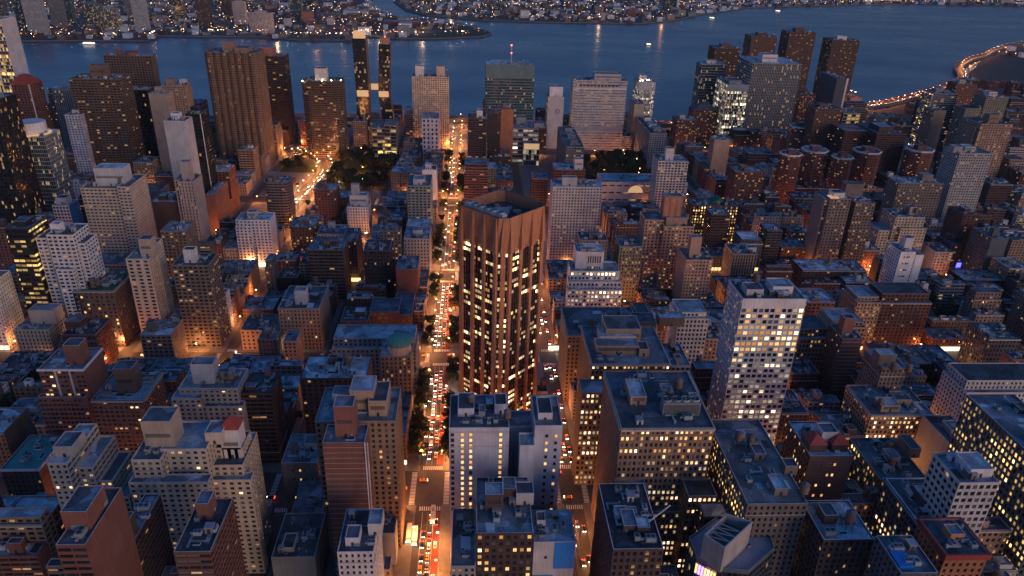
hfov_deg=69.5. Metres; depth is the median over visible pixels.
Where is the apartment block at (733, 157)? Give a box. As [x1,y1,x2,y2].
[727,153,737,160]
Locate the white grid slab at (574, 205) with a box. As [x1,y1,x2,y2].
[546,175,602,260]
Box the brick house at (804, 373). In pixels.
[787,359,819,388]
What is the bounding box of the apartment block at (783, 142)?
[778,135,786,152]
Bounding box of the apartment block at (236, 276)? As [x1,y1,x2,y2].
[226,268,253,295]
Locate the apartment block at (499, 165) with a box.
[496,160,510,173]
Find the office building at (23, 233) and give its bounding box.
[4,216,52,308]
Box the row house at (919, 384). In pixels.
[902,383,931,386]
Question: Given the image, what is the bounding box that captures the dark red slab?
[55,485,143,575]
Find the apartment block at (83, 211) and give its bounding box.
[78,194,89,228]
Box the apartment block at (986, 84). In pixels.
[977,79,995,90]
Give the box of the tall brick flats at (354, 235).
[343,228,363,276]
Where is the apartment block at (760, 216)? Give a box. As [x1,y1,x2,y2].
[751,208,781,234]
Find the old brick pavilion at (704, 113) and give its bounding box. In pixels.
[688,101,718,144]
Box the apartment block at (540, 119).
[536,115,544,123]
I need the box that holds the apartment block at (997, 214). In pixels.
[982,203,1006,222]
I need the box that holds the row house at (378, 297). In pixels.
[372,296,386,300]
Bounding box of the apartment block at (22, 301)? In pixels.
[17,293,26,308]
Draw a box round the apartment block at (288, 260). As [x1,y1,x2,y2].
[276,252,300,272]
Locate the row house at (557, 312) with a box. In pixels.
[553,307,560,329]
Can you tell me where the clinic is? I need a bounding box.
[512,115,543,162]
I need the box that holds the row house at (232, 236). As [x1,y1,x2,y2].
[222,232,236,239]
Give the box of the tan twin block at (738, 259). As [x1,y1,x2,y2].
[720,243,756,275]
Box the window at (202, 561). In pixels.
[201,560,211,562]
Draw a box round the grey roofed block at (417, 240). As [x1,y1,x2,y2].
[404,226,431,283]
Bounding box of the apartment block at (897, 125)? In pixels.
[887,119,903,130]
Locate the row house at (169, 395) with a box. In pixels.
[167,393,173,405]
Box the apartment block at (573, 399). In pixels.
[570,384,576,418]
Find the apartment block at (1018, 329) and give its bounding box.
[1011,298,1023,344]
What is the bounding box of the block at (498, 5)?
[493,2,503,11]
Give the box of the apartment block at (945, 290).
[931,279,965,308]
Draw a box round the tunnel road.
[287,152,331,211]
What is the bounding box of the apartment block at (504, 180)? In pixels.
[496,170,512,186]
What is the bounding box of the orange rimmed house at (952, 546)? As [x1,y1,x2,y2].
[913,517,991,575]
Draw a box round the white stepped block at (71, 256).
[35,221,105,317]
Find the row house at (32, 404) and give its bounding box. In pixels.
[11,397,42,418]
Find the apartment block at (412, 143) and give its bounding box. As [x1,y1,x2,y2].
[403,137,422,158]
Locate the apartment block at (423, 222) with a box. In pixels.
[407,218,432,260]
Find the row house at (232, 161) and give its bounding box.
[225,158,237,169]
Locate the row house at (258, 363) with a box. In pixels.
[229,354,284,373]
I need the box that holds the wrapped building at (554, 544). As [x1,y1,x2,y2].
[531,509,580,575]
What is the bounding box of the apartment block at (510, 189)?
[487,187,514,192]
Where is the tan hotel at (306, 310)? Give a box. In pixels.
[277,284,331,349]
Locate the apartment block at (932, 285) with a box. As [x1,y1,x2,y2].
[927,274,953,294]
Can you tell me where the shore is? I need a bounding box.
[7,0,1023,41]
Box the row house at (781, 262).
[771,259,791,264]
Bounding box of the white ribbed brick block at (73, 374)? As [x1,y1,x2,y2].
[36,338,108,434]
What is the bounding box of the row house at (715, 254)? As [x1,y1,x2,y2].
[704,247,723,270]
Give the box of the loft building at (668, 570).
[660,564,678,575]
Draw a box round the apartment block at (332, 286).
[310,276,336,308]
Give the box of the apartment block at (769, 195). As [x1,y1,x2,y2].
[760,186,779,202]
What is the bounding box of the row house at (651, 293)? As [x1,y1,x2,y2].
[639,291,665,301]
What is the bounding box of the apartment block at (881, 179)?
[874,171,900,191]
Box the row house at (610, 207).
[600,205,621,222]
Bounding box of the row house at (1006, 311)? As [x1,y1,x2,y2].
[1002,308,1010,324]
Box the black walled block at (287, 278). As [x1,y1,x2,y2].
[277,268,300,290]
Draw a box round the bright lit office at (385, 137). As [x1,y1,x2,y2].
[372,119,399,160]
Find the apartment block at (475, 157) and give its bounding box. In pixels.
[465,157,484,158]
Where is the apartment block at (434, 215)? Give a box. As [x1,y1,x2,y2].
[433,206,436,225]
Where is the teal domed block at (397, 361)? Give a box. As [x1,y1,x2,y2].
[380,332,414,401]
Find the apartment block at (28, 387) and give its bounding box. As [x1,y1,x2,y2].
[12,378,44,400]
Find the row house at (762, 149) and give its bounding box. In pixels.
[728,146,771,156]
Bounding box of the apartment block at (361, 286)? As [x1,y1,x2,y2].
[356,280,379,295]
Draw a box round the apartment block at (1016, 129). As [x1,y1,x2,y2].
[1010,124,1022,133]
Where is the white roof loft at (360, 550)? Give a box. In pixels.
[337,508,384,575]
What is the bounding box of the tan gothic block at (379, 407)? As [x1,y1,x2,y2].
[315,375,405,547]
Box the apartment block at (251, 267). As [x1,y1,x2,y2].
[223,259,260,292]
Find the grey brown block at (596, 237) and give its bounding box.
[576,231,607,260]
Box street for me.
[0,123,1023,575]
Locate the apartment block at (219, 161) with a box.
[215,158,224,164]
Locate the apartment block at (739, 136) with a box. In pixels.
[729,127,748,146]
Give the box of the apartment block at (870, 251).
[860,237,879,271]
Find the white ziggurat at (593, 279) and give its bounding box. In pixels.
[565,243,621,306]
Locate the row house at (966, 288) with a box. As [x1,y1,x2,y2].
[962,282,987,295]
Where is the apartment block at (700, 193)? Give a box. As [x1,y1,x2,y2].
[690,188,713,197]
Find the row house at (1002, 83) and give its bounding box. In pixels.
[999,80,1019,88]
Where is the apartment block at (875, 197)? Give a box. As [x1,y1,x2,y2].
[863,190,883,209]
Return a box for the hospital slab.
[569,71,627,150]
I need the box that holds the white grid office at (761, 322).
[706,273,806,443]
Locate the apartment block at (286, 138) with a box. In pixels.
[282,129,289,145]
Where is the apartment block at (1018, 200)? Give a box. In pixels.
[1012,191,1023,206]
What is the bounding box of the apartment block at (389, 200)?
[384,197,405,203]
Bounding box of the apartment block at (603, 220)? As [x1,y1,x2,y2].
[601,208,627,230]
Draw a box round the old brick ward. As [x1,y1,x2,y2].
[669,113,698,150]
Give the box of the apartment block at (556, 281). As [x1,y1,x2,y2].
[547,272,566,299]
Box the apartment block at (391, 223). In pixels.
[377,221,400,226]
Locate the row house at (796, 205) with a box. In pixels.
[792,198,810,214]
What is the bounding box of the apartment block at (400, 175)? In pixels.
[391,166,440,196]
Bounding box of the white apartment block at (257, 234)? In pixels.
[235,209,279,261]
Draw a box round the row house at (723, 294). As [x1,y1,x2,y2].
[720,285,727,305]
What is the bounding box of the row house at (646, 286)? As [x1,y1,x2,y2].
[638,283,657,288]
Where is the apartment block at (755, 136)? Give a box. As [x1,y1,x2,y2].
[746,128,761,146]
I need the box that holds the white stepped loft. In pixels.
[347,183,371,232]
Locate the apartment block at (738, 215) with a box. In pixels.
[735,201,742,228]
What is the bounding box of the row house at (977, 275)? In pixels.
[947,269,1004,287]
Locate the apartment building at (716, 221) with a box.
[701,207,730,246]
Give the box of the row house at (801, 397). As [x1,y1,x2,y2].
[799,394,827,403]
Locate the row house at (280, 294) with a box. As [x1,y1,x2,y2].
[265,290,286,301]
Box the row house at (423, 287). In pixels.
[420,283,427,302]
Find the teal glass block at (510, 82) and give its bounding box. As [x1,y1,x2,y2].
[485,45,534,145]
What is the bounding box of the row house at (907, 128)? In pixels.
[901,122,912,136]
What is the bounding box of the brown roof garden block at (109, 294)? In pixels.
[72,268,140,346]
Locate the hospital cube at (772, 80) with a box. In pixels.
[735,52,802,130]
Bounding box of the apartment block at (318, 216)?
[299,208,323,228]
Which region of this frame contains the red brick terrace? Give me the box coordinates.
[551,157,585,178]
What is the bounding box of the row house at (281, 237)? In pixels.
[278,229,283,246]
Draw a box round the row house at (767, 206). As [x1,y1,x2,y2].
[764,202,773,212]
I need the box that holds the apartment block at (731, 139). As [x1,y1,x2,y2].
[717,133,733,146]
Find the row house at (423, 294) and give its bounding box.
[419,292,426,305]
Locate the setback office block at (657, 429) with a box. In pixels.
[591,370,716,575]
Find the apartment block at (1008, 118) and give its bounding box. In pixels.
[1002,111,1019,123]
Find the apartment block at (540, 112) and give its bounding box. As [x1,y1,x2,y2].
[535,104,545,119]
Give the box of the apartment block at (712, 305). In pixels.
[700,301,723,308]
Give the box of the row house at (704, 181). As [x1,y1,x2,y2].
[702,169,715,188]
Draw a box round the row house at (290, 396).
[283,393,299,410]
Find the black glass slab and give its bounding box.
[185,105,217,215]
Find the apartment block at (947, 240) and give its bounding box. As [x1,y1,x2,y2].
[935,233,962,271]
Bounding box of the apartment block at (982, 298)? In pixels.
[959,287,1001,315]
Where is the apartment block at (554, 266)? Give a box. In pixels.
[544,259,571,291]
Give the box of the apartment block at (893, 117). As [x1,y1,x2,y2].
[882,113,900,122]
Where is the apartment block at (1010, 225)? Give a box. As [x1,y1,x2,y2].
[1000,219,1021,227]
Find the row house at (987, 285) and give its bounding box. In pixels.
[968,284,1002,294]
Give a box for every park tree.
[0,392,15,406]
[29,365,40,380]
[283,161,291,167]
[294,155,301,160]
[294,161,302,168]
[298,278,309,285]
[324,171,333,177]
[325,177,334,182]
[333,217,345,224]
[334,161,342,166]
[335,150,346,159]
[335,171,343,178]
[336,166,345,178]
[338,159,347,165]
[343,171,354,177]
[344,152,353,163]
[345,180,354,188]
[350,147,363,152]
[353,152,363,160]
[353,175,362,183]
[358,172,369,180]
[362,144,368,151]
[362,158,371,164]
[363,180,373,188]
[366,152,377,159]
[369,164,376,170]
[369,170,378,175]
[375,172,388,181]
[377,164,388,171]
[386,155,394,159]
[386,159,394,169]
[387,151,398,157]
[589,161,598,167]
[594,158,603,168]
[595,152,601,157]
[600,165,609,171]
[607,151,614,159]
[607,168,616,172]
[611,152,623,159]
[613,148,622,155]
[623,153,634,157]
[623,163,633,170]
[627,157,638,166]
[629,160,637,166]
[633,149,642,157]
[636,163,646,170]
[663,289,671,301]
[819,385,844,406]
[920,364,936,382]
[928,292,939,301]
[935,305,955,315]
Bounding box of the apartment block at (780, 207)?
[771,202,790,211]
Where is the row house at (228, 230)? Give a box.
[221,228,235,233]
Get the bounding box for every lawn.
[263,30,489,38]
[279,154,690,197]
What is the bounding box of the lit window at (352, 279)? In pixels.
[351,278,360,281]
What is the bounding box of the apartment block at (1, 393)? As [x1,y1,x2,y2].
[0,382,6,401]
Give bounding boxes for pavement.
[0,120,1023,575]
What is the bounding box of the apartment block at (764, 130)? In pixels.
[760,127,776,143]
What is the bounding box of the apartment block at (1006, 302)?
[1000,296,1014,312]
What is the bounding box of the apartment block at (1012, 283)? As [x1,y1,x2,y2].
[1000,271,1023,297]
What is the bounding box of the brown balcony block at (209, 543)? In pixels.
[173,490,246,575]
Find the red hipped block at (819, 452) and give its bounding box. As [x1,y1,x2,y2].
[780,421,852,499]
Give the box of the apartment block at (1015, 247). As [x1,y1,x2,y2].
[999,230,1023,263]
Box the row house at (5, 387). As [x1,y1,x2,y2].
[1,382,10,393]
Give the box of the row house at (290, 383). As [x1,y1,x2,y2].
[281,375,301,408]
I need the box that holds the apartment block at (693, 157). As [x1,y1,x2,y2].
[690,151,707,175]
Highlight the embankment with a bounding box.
[21,4,892,40]
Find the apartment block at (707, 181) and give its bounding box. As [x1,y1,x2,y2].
[704,172,726,189]
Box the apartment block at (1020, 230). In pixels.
[1008,228,1023,234]
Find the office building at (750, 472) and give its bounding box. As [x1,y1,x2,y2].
[706,419,810,575]
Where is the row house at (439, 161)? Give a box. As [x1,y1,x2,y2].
[423,157,443,174]
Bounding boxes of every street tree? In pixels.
[295,410,302,418]
[407,436,428,457]
[409,429,423,446]
[410,420,430,435]
[411,411,428,425]
[413,396,428,409]
[414,385,432,400]
[414,406,425,414]
[416,377,428,392]
[417,370,432,382]
[418,367,432,373]
[422,334,436,345]
[423,331,434,336]
[424,314,436,324]
[425,323,434,331]
[428,289,439,299]
[429,272,443,281]
[429,280,439,289]
[432,249,441,259]
[432,253,441,259]
[433,237,445,248]
[435,224,445,230]
[435,230,444,236]
[437,437,448,457]
[439,186,447,196]
[439,198,447,205]
[439,429,448,443]
[441,392,450,405]
[441,419,448,431]
[442,174,449,180]
[442,331,458,346]
[442,389,456,399]
[442,402,449,415]
[444,149,453,156]
[444,156,451,162]
[444,368,458,380]
[445,361,458,375]
[446,315,458,322]
[446,355,458,365]
[447,322,458,335]
[448,283,458,291]
[448,296,458,310]
[451,238,458,247]
[451,289,458,295]
[452,248,458,255]
[452,255,458,263]
[457,174,463,180]
[457,183,463,190]
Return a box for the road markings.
[217,124,589,575]
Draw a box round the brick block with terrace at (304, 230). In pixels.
[290,216,318,250]
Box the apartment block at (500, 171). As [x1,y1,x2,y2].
[497,168,511,173]
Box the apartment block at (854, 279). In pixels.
[838,273,871,288]
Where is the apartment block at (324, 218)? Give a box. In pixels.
[316,210,327,223]
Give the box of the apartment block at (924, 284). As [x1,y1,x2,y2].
[915,280,930,292]
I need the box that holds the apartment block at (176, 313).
[169,307,181,318]
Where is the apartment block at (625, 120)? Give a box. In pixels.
[623,112,627,128]
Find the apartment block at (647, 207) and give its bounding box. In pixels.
[640,204,659,211]
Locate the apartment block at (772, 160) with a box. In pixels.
[768,158,777,163]
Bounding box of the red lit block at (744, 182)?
[724,164,764,200]
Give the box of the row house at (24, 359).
[0,350,54,380]
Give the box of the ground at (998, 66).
[210,46,1023,160]
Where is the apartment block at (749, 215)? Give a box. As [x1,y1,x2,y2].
[741,209,753,230]
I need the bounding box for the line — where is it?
[423,134,457,573]
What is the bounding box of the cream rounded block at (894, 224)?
[867,204,926,254]
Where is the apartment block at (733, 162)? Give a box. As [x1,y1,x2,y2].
[725,159,739,175]
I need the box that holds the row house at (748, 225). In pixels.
[743,219,752,230]
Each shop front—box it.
[258,262,265,266]
[351,277,360,281]
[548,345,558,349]
[940,346,959,350]
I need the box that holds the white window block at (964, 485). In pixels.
[920,451,999,536]
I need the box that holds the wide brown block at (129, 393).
[90,360,168,455]
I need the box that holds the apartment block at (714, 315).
[651,307,723,342]
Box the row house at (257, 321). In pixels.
[240,309,276,349]
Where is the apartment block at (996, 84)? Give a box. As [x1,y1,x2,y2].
[992,79,999,91]
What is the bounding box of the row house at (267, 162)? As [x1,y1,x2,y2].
[265,155,270,171]
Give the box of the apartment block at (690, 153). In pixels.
[686,149,704,160]
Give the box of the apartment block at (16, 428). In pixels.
[0,407,35,467]
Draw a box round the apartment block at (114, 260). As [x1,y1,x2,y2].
[101,253,130,268]
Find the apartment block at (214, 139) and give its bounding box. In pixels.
[210,129,217,146]
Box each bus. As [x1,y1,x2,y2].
[406,523,411,541]
[412,525,417,544]
[430,505,435,522]
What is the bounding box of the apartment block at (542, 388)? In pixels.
[536,376,547,394]
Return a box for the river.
[22,0,1023,119]
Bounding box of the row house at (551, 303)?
[550,300,552,318]
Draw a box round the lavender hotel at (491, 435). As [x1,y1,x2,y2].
[449,392,562,563]
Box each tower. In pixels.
[0,0,8,15]
[0,15,28,92]
[0,92,45,221]
[0,218,13,265]
[0,270,24,349]
[0,494,5,507]
[0,507,59,557]
[0,537,51,575]
[10,74,53,128]
[11,0,27,30]
[11,496,64,536]
[21,0,50,34]
[22,118,75,211]
[28,488,56,495]
[34,208,55,226]
[46,558,64,575]
[47,0,68,27]
[47,85,66,142]
[48,103,57,128]
[52,86,74,148]
[63,0,77,23]
[64,149,77,171]
[68,63,145,174]
[80,163,157,252]
[83,2,104,30]
[100,6,121,30]
[124,0,132,17]
[125,234,175,332]
[130,0,150,31]
[132,155,162,182]
[133,86,159,155]
[148,86,175,171]
[161,78,193,115]
[161,566,177,575]
[172,0,187,20]
[172,246,230,346]
[174,159,210,240]
[194,0,212,26]
[194,99,209,117]
[204,40,276,167]
[209,118,215,131]
[216,160,239,209]
[221,0,233,18]
[232,0,247,24]
[237,145,260,182]
[241,368,288,462]
[248,10,274,32]
[260,47,296,144]
[264,171,295,228]
[272,121,283,155]
[272,123,278,159]
[275,126,279,156]
[283,329,303,359]
[289,0,302,20]
[299,116,307,145]
[300,354,372,433]
[302,67,348,159]
[352,30,371,144]
[352,115,368,146]
[378,36,394,118]
[380,225,402,286]
[405,106,413,137]
[407,174,432,223]
[412,65,449,147]
[457,190,545,409]
[464,158,487,199]
[468,109,485,158]
[482,98,484,113]
[487,158,495,186]
[529,168,547,213]
[633,73,655,116]
[637,193,693,292]
[648,146,687,210]
[663,0,675,9]
[671,234,712,301]
[691,59,726,104]
[707,43,739,76]
[742,32,777,55]
[758,223,782,265]
[768,164,776,189]
[772,148,802,202]
[777,27,815,90]
[785,121,804,150]
[791,100,798,122]
[795,88,815,122]
[796,144,828,185]
[798,288,834,314]
[800,102,842,151]
[804,181,864,258]
[812,35,859,100]
[817,314,862,397]
[824,151,853,189]
[837,195,875,263]
[838,285,881,349]
[843,101,867,122]
[848,145,881,186]
[869,111,888,122]
[869,282,931,344]
[877,235,923,281]
[898,144,934,176]
[908,87,957,159]
[910,99,919,123]
[915,106,945,170]
[932,152,941,177]
[934,144,992,222]
[940,205,979,261]
[942,90,1008,151]
[944,79,976,142]
[953,113,1012,177]
[975,86,984,92]
[978,177,1013,207]
[996,155,1023,178]
[1003,79,1018,95]
[1004,105,1023,134]
[1004,134,1023,152]
[1004,147,1023,157]
[1005,167,1023,184]
[1008,136,1023,158]
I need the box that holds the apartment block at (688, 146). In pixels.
[680,142,702,157]
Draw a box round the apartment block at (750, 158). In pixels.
[742,150,766,165]
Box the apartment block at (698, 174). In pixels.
[696,167,699,182]
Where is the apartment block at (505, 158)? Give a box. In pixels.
[491,150,510,163]
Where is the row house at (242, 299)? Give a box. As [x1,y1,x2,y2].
[240,293,244,308]
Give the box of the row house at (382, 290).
[379,284,386,295]
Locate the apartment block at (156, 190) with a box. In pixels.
[148,182,170,200]
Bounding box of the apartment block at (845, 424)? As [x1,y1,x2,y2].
[812,412,863,441]
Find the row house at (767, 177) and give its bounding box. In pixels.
[762,174,769,189]
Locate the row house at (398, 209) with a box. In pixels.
[383,207,406,223]
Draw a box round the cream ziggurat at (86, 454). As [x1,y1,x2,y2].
[47,423,134,511]
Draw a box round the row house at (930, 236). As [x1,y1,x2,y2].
[923,231,940,241]
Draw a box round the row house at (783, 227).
[781,224,798,238]
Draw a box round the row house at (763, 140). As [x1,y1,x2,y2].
[760,137,765,146]
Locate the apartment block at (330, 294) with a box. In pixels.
[329,291,333,316]
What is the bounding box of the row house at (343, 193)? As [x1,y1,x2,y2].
[340,190,373,210]
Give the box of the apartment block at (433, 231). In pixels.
[432,224,434,248]
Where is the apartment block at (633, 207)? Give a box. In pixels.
[628,200,650,219]
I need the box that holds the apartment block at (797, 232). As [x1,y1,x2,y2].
[784,225,807,244]
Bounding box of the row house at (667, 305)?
[646,304,669,306]
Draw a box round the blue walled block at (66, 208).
[52,194,82,222]
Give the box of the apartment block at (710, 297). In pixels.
[706,291,716,301]
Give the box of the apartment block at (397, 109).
[393,105,402,125]
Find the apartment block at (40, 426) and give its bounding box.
[35,416,47,434]
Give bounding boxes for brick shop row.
[920,327,965,345]
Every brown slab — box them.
[103,48,160,89]
[876,172,943,221]
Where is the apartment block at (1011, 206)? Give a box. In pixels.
[999,205,1016,207]
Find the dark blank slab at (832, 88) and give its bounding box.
[814,71,848,106]
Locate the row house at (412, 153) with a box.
[401,149,420,164]
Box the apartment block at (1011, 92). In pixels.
[1006,87,1019,95]
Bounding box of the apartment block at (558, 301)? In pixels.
[552,296,564,322]
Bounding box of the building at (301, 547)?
[271,513,329,575]
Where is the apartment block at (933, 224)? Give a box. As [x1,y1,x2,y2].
[923,218,942,230]
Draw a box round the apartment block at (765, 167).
[755,162,772,173]
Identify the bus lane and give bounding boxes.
[430,283,451,575]
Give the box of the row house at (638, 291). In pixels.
[635,289,658,301]
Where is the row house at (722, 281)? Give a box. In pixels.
[715,277,733,301]
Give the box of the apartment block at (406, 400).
[401,392,412,431]
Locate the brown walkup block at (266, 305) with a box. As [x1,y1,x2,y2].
[243,296,279,319]
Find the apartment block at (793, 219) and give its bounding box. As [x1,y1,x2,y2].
[780,208,803,227]
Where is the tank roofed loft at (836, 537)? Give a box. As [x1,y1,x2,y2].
[789,500,873,575]
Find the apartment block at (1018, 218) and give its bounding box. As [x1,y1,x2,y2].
[1011,209,1023,227]
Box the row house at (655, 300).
[641,295,670,304]
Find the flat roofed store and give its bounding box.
[557,307,684,400]
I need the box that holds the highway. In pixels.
[294,42,1023,126]
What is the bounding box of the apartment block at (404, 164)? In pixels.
[396,162,413,165]
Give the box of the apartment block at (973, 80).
[958,74,979,86]
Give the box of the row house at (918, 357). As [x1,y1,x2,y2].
[894,345,930,368]
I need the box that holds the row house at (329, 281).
[306,280,338,305]
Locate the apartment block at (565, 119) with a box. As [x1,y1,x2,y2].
[563,112,569,125]
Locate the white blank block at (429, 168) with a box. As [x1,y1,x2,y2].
[422,162,437,199]
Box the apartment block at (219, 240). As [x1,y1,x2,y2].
[207,229,228,259]
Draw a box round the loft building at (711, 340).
[702,321,720,360]
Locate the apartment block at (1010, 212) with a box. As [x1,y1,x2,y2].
[1004,206,1023,222]
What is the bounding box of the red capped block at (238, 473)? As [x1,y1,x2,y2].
[213,415,271,573]
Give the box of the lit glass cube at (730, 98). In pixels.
[712,77,748,135]
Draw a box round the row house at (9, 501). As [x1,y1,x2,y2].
[1,495,27,507]
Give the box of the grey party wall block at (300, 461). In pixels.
[281,434,319,512]
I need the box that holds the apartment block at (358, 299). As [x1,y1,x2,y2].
[347,291,371,306]
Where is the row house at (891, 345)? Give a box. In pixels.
[861,342,905,359]
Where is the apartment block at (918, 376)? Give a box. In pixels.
[902,369,926,382]
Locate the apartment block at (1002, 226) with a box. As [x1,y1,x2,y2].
[977,219,1008,230]
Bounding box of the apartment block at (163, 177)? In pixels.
[154,172,175,191]
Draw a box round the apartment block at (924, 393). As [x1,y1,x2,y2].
[909,384,937,399]
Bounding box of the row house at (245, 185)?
[237,177,252,194]
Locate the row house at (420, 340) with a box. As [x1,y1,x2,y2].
[419,331,421,349]
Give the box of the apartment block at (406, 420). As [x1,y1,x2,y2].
[402,409,409,464]
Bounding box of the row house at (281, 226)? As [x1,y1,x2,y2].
[278,223,285,241]
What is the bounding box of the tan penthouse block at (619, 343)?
[571,315,670,484]
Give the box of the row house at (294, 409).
[292,401,296,423]
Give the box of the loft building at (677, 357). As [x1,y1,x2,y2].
[662,338,690,371]
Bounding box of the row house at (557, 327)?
[555,318,560,344]
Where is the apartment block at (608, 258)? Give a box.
[606,254,611,260]
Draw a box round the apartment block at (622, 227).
[612,215,638,251]
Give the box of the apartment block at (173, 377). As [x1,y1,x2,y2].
[153,367,185,392]
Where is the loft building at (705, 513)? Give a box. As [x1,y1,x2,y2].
[690,502,727,535]
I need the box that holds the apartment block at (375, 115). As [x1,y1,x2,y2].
[371,112,379,118]
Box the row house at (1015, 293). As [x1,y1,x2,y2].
[1011,290,1018,295]
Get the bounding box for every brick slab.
[205,181,232,231]
[322,395,373,575]
[487,108,499,161]
[500,104,513,162]
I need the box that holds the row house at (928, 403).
[921,400,932,408]
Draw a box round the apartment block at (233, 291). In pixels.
[224,282,239,318]
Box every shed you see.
[51,29,67,32]
[84,25,99,32]
[84,30,96,34]
[137,33,157,36]
[148,12,162,19]
[152,15,167,21]
[155,5,170,10]
[157,28,170,33]
[213,20,229,26]
[233,28,241,32]
[239,32,255,35]
[256,3,264,9]
[265,5,276,10]
[282,11,289,17]
[284,18,291,25]
[299,29,306,32]
[303,0,311,5]
[304,19,316,25]
[312,0,318,6]
[312,31,320,36]
[319,12,342,20]
[323,7,329,12]
[327,17,334,24]
[339,32,348,34]
[341,3,351,7]
[343,9,368,15]
[347,13,359,21]
[355,6,363,9]
[358,27,370,34]
[360,16,370,21]
[369,10,378,13]
[370,18,377,24]
[383,20,426,25]
[397,17,411,19]
[397,25,409,35]
[398,22,411,27]
[413,15,418,19]
[420,26,431,29]
[424,3,430,9]
[494,10,499,15]
[505,8,514,16]
[520,10,529,17]
[544,6,550,11]
[576,7,586,12]
[577,15,587,20]
[594,7,603,13]
[600,12,605,19]
[605,11,615,14]
[607,14,614,18]
[626,9,635,16]
[641,11,650,14]
[666,14,674,19]
[669,7,678,13]
[676,9,685,15]
[847,90,861,100]
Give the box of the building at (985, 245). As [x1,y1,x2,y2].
[960,226,1008,268]
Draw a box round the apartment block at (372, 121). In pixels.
[369,119,385,146]
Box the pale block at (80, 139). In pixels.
[65,108,95,171]
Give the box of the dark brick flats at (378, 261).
[363,239,393,297]
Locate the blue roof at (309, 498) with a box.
[291,476,332,548]
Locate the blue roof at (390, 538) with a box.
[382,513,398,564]
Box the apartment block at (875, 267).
[868,255,883,281]
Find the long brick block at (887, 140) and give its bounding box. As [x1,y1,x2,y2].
[823,122,906,185]
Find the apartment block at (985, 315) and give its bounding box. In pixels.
[968,308,1004,323]
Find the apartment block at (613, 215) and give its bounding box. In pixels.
[605,210,626,235]
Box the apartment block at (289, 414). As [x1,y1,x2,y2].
[284,400,294,438]
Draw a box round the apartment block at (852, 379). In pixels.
[847,370,858,384]
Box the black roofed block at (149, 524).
[128,494,175,575]
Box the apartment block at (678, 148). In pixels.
[675,141,688,154]
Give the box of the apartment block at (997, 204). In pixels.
[983,202,1009,207]
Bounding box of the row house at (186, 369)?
[180,365,190,374]
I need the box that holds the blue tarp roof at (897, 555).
[863,535,938,575]
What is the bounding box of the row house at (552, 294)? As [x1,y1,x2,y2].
[548,291,565,309]
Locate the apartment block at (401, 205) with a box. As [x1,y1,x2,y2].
[383,199,406,211]
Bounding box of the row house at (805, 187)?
[795,181,822,190]
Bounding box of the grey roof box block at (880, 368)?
[855,348,912,389]
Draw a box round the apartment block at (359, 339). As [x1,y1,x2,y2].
[332,324,419,380]
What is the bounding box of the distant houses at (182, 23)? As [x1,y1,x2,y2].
[6,0,1023,57]
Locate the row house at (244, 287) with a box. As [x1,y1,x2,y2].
[223,281,249,304]
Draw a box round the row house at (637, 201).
[628,200,645,212]
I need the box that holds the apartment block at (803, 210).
[797,205,810,224]
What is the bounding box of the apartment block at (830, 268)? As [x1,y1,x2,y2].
[791,257,866,287]
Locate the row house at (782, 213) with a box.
[771,212,788,214]
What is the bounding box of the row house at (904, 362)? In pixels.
[898,353,919,368]
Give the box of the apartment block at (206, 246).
[198,241,215,252]
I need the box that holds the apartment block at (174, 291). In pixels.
[170,277,179,307]
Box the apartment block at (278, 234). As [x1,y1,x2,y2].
[276,218,280,249]
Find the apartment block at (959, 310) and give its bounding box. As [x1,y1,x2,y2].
[957,301,962,314]
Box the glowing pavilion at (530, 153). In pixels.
[522,140,539,165]
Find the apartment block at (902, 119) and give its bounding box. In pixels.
[899,114,908,123]
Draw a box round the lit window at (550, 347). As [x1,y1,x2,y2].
[548,346,558,349]
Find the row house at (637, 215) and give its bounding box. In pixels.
[634,211,639,221]
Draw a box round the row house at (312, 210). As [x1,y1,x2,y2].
[310,205,315,213]
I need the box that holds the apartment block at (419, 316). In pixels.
[414,306,423,333]
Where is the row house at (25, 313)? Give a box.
[22,309,28,318]
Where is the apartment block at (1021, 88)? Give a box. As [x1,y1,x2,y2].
[1018,83,1023,94]
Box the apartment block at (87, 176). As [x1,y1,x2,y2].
[71,172,94,181]
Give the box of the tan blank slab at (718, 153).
[706,135,730,173]
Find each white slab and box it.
[163,111,200,178]
[422,112,439,160]
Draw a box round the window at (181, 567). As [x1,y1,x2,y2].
[178,566,188,568]
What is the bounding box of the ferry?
[79,41,96,44]
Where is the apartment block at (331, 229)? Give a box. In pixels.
[317,221,349,236]
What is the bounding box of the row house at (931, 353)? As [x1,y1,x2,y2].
[913,345,955,381]
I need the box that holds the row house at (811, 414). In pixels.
[807,409,836,420]
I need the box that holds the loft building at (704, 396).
[699,391,708,407]
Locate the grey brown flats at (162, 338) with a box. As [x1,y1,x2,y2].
[140,318,188,357]
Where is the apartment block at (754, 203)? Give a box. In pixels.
[739,197,763,230]
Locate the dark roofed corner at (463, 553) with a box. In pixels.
[450,508,475,575]
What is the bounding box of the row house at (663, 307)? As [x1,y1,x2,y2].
[647,306,668,312]
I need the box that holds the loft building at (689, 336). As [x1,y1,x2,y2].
[664,299,708,363]
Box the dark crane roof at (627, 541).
[589,483,670,575]
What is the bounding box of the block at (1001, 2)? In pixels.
[998,0,1013,4]
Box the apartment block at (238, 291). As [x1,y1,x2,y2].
[223,277,242,314]
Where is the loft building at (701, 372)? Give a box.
[690,361,714,391]
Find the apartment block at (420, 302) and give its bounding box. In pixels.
[415,298,424,323]
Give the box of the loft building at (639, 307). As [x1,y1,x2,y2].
[630,302,648,312]
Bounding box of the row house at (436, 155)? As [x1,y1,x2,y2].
[429,150,443,167]
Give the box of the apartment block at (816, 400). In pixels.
[803,389,840,411]
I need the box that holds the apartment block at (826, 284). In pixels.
[809,278,840,290]

